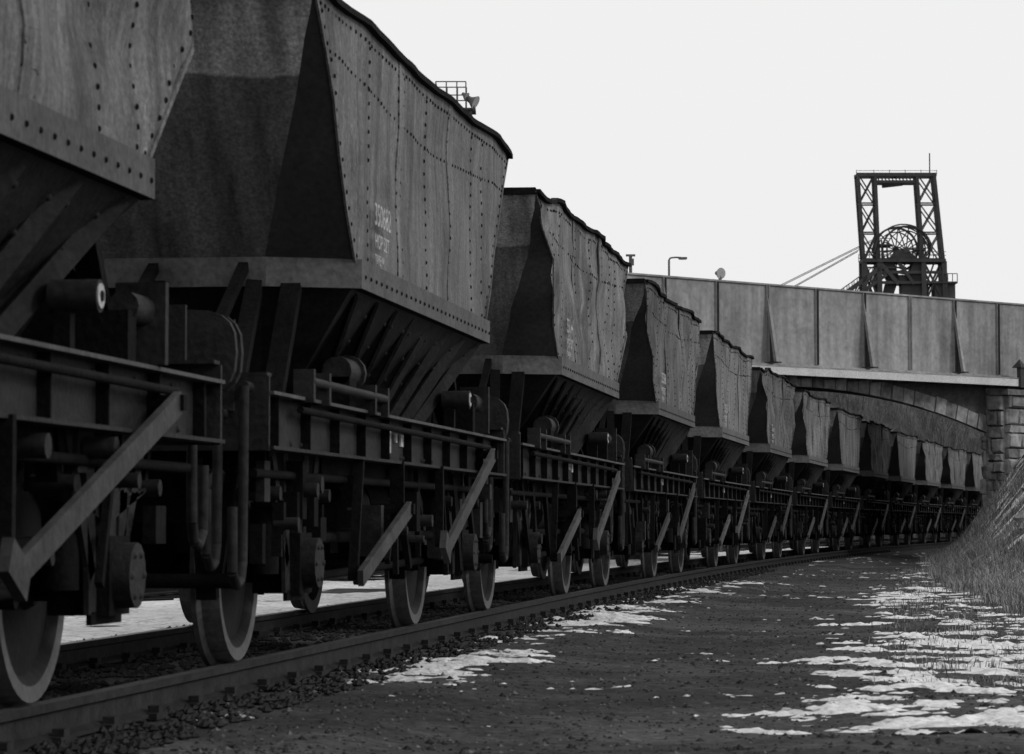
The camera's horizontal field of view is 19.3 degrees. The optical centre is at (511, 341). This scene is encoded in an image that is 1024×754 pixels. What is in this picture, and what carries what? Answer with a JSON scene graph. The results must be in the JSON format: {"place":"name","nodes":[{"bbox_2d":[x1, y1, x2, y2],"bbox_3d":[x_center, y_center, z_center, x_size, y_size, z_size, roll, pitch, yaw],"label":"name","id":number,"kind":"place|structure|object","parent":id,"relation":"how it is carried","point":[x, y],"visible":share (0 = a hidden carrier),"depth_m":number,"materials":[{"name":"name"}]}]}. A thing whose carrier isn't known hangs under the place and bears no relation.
{"place":"outdoors","nodes":[
{"label":"outdoors","id":0,"kind":"place"},
{"bbox_2d":[15,391,1023,753],"bbox_3d":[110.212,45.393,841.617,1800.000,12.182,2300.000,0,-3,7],"label":"ground","id":1,"kind":"structure","parent":0,"point":[477,697],"depth_m":16.25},
{"bbox_2d":[61,547,820,642],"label":"snow field","id":2,"kind":"structure","parent":1,"relation":"on","point":[149,615],"depth_m":31.97,"materials":[{"name":"white snow"}]},
{"bbox_2d":[435,81,479,114],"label":"floodlight tower","id":3,"kind":"structure","parent":1,"relation":"on","point":[473,102],"depth_m":100.01,"materials":[{"name":"grey metal"}]},
{"bbox_2d":[0,540,954,753],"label":"railway track","id":4,"kind":"structure","parent":1,"relation":"on","point":[69,718],"depth_m":18.68,"materials":[{"name":"metal"}]},
{"bbox_2d":[0,0,237,708],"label":"hopper wagon","id":5,"kind":"object","parent":4,"relation":"on","point":[89,89],"visible":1,"depth_m":10.97,"materials":[{"name":"paint"}]},
{"bbox_2d":[14,0,512,666],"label":"hopper wagon","id":6,"kind":"object","parent":4,"relation":"on","point":[316,222],"visible":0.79,"depth_m":15.42,"materials":[{"name":"paint"}]},
{"bbox_2d":[291,187,631,612],"bbox_3d":[-0.598,0.657,27.015,2.736,3.378,9.100,0,-3,8],"label":"hopper wagon","id":7,"kind":"object","parent":4,"relation":"on","point":[544,365],"visible":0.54,"depth_m":24.81,"materials":[{"name":"paint"}]},
{"bbox_2d":[462,278,701,587],"bbox_3d":[0.647,1.194,36.014,2.739,3.384,9.100,0,-3,8],"label":"hopper wagon","id":8,"kind":"object","parent":4,"relation":"on","point":[648,414],"visible":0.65,"depth_m":34.02,"materials":[{"name":"paint"}]},
{"bbox_2d":[571,330,753,574],"bbox_3d":[2.015,1.732,44.995,2.730,3.387,9.100,-1,-3,9],"label":"hopper wagon","id":9,"kind":"object","parent":4,"relation":"on","point":[716,440],"visible":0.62,"depth_m":43.01,"materials":[{"name":"paint"}]},
{"bbox_2d":[684,367,796,564],"bbox_3d":[3.489,2.275,53.960,2.736,3.378,9.100,-1,-3,10],"label":"hopper wagon","id":10,"kind":"object","parent":4,"relation":"on","point":[765,455],"visible":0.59,"depth_m":52.15,"materials":[{"name":"paint"}]},
{"bbox_2d":[701,389,830,558],"bbox_3d":[5.058,2.809,62.910,2.739,3.384,9.100,-1,-3,10],"label":"hopper wagon","id":11,"kind":"object","parent":4,"relation":"on","point":[806,464],"visible":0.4,"depth_m":61.08,"materials":[{"name":"paint"}]},
{"bbox_2d":[748,408,862,553],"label":"hopper wagon","id":12,"kind":"object","parent":4,"relation":"on","point":[841,471],"visible":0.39,"depth_m":70.09,"materials":[{"name":"paint"}]},
{"bbox_2d":[789,420,891,550],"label":"hopper wagon","id":13,"kind":"object","parent":4,"relation":"on","point":[869,480],"visible":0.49,"depth_m":78.95,"materials":[{"name":"paint"}]},
{"bbox_2d":[825,431,917,547],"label":"hopper wagon","id":14,"kind":"object","parent":4,"relation":"on","point":[899,482],"visible":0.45,"depth_m":87.92,"materials":[{"name":"paint"}]},
{"bbox_2d":[859,439,943,545],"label":"hopper wagon","id":15,"kind":"object","parent":4,"relation":"on","point":[926,485],"visible":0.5,"depth_m":96.72,"materials":[{"name":"paint"}]},
{"bbox_2d":[889,446,966,542],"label":"hopper wagon","id":16,"kind":"object","parent":4,"relation":"on","point":[950,490],"visible":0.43,"depth_m":105.65,"materials":[{"name":"paint"}]},
{"bbox_2d":[918,452,984,540],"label":"hopper wagon","id":17,"kind":"object","parent":4,"relation":"on","point":[971,494],"visible":0.27,"depth_m":113.49,"materials":[{"name":"paint"}]},
{"bbox_2d":[13,511,1023,753],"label":"gravel","id":18,"kind":"structure","parent":1,"relation":"on","point":[131,742],"depth_m":16.65,"materials":[{"name":"grey gravel"}]},
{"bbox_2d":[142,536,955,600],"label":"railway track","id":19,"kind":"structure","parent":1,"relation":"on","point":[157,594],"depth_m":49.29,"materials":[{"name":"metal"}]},
{"bbox_2d":[196,598,1023,734],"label":"snow patches","id":20,"kind":"object","parent":1,"relation":"on","point":[1003,716],"visible":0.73,"depth_m":17.84,"materials":[{"name":"white snow"}]},
{"bbox_2d":[626,254,634,272],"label":"signal post","id":21,"kind":"object","parent":1,"relation":"on","point":[631,260],"visible":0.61,"depth_m":90.26,"materials":[{"name":"grey metal"}]},
{"bbox_2d":[668,257,686,275],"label":"street lamp","id":22,"kind":"object","parent":1,"relation":"on","point":[682,258],"visible":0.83,"depth_m":110.32,"materials":[{"name":"grey metal"}]},
{"bbox_2d":[715,268,725,551],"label":"floodlight pole","id":23,"kind":"object","parent":1,"relation":"on","point":[720,273],"visible":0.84,"depth_m":90.23,"materials":[{"name":"grey metal"}]},
{"bbox_2d":[583,272,1023,563],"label":"railway overbridge","id":24,"kind":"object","parent":1,"relation":"on","point":[961,361],"visible":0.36,"depth_m":73.46,"materials":[{"name":"concrete"}]},
{"bbox_2d":[655,454,1023,603],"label":"snow patches","id":25,"kind":"object","parent":1,"relation":"on","point":[906,595],"visible":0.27,"depth_m":38.48,"materials":[{"name":"white snow"}]},
{"bbox_2d":[740,391,981,543],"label":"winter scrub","id":26,"kind":"object","parent":1,"relation":"on","point":[929,423],"visible":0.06,"depth_m":202.99,"materials":[{"name":"grey plant"}]},
{"bbox_2d":[781,153,957,297],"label":"colliery headframe","id":27,"kind":"object","parent":1,"relation":"on","point":[914,279],"visible":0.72,"depth_m":280.16,"materials":[{"name":"metal"}]},
{"bbox_2d":[863,454,1023,687],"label":"dry grass","id":28,"kind":"structure","parent":1,"relation":"on","point":[963,573],"depth_m":42.75,"materials":[{"name":"grey plant"}]},
{"bbox_2d":[1012,486,1023,530],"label":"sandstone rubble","id":29,"kind":"object","parent":1,"relation":"on","point":[1017,516],"visible":0.78,"depth_m":53.58,"materials":[{"name":"grey stone"}]},
{"bbox_2d":[343,0,1023,303],"label":"sky","id":30,"kind":"structure","parent":0,"point":[733,136],"materials":[{"name":"white"}]}
]}

